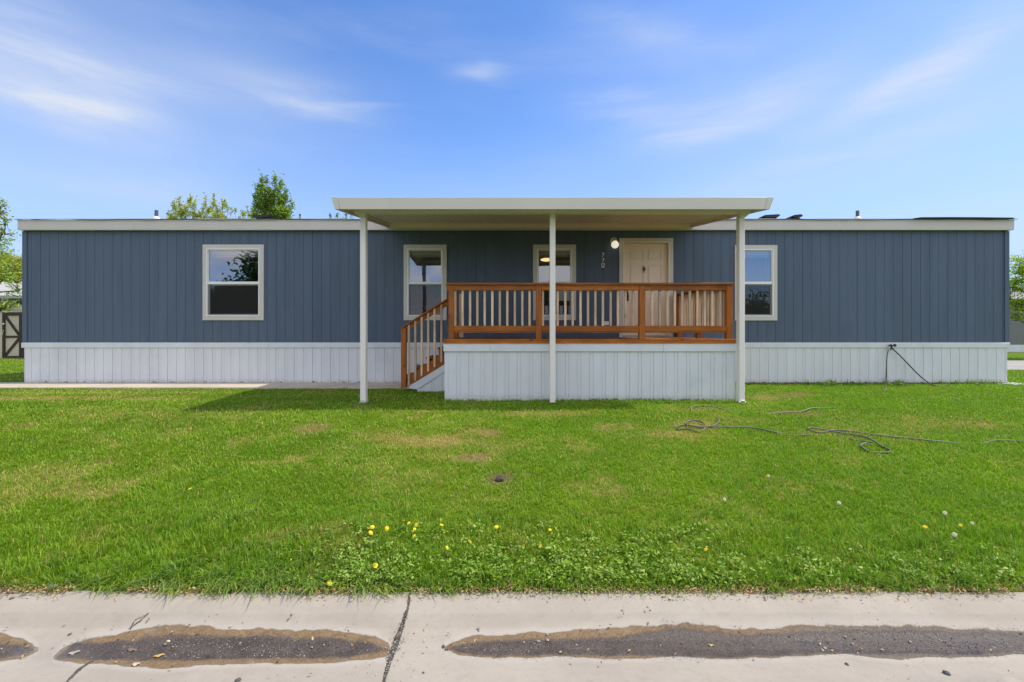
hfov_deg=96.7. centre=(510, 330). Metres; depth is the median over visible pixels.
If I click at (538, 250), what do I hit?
window
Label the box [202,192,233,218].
deciduous tree
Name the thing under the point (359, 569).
weeds
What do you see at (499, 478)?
dirt clod
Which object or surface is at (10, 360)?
lawn grass
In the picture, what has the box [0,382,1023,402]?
lawn grass
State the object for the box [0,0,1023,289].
sky
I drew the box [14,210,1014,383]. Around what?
mobile home
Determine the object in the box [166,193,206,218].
deciduous tree
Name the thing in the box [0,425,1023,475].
lawn grass
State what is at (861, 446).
garden hose
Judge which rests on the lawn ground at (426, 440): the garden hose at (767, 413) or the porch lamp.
the garden hose at (767, 413)
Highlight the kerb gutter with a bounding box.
[0,591,1023,681]
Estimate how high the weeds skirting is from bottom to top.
0.112 m
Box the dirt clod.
[496,476,503,480]
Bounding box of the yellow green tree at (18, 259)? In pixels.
[0,249,21,281]
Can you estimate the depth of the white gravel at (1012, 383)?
10.08 m
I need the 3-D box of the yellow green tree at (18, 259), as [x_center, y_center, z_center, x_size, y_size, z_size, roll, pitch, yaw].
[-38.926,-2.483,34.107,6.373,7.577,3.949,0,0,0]
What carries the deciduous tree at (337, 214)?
on the lawn ground at (426, 440)
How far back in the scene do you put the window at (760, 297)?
10.18 m
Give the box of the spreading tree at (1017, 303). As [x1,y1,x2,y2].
[1009,252,1023,322]
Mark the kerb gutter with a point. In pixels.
(371, 620)
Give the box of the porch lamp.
[610,237,618,247]
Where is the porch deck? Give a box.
[400,283,735,400]
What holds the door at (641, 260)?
in the mobile home at (259, 298)
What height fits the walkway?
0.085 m
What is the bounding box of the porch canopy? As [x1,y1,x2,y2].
[331,197,773,402]
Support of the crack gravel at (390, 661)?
on the kerb gutter
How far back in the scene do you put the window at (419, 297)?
10.18 m
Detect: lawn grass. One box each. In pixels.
[0,357,1023,382]
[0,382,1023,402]
[0,399,1023,431]
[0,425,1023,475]
[0,467,1023,528]
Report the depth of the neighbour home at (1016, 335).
25.00 m
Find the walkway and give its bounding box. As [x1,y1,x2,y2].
[0,382,409,388]
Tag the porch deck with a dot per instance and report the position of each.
(640, 366)
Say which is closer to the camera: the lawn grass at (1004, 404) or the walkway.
the lawn grass at (1004, 404)
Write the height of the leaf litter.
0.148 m
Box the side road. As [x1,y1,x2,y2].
[1007,360,1023,369]
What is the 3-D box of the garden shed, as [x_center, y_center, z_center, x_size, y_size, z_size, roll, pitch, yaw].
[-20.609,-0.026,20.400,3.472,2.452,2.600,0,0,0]
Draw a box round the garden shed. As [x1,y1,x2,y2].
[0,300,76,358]
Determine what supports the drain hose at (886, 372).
hanging from the mobile home at (259, 298)
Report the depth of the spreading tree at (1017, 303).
19.05 m
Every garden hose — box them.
[676,418,810,435]
[691,405,835,413]
[808,427,1022,452]
[832,434,872,442]
[893,349,950,386]
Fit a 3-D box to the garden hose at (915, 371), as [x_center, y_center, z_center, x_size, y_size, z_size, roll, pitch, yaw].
[8.920,0.799,9.899,1.010,0.821,0.263,0,0,36]
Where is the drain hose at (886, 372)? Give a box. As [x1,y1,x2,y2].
[882,350,888,390]
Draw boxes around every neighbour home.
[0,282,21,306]
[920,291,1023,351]
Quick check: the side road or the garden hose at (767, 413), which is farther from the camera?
the side road
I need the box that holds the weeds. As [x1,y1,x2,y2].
[270,518,1023,590]
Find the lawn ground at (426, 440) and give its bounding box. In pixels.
[0,342,1023,591]
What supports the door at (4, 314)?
in the garden shed
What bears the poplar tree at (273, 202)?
on the lawn ground at (426, 440)
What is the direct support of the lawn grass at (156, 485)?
on the lawn ground at (426, 440)
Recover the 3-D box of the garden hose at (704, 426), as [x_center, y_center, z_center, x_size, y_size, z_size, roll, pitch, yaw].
[2.907,1.243,5.897,1.544,0.105,0.616,0,0,8]
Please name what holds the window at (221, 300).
in the mobile home at (259, 298)
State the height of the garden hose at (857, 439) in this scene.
0.025 m
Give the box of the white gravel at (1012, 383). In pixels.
[998,382,1023,384]
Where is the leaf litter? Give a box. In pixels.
[0,575,1023,676]
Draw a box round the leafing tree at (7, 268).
[0,197,21,311]
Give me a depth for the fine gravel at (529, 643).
2.38 m
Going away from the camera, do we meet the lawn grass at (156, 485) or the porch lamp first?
the lawn grass at (156, 485)
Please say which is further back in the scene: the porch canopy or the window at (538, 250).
the window at (538, 250)
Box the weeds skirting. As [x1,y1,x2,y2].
[822,381,992,385]
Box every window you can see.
[203,245,263,319]
[404,245,446,319]
[533,245,575,319]
[735,245,776,319]
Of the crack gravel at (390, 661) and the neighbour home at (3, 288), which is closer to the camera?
the crack gravel at (390, 661)
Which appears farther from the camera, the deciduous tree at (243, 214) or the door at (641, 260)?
the deciduous tree at (243, 214)
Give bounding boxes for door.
[2,312,20,357]
[619,238,672,336]
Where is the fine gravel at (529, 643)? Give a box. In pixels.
[82,595,1023,681]
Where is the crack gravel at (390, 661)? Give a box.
[382,595,412,680]
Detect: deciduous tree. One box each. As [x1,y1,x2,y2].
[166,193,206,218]
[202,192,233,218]
[233,206,249,217]
[329,211,352,218]
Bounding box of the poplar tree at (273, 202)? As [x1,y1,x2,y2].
[247,169,295,218]

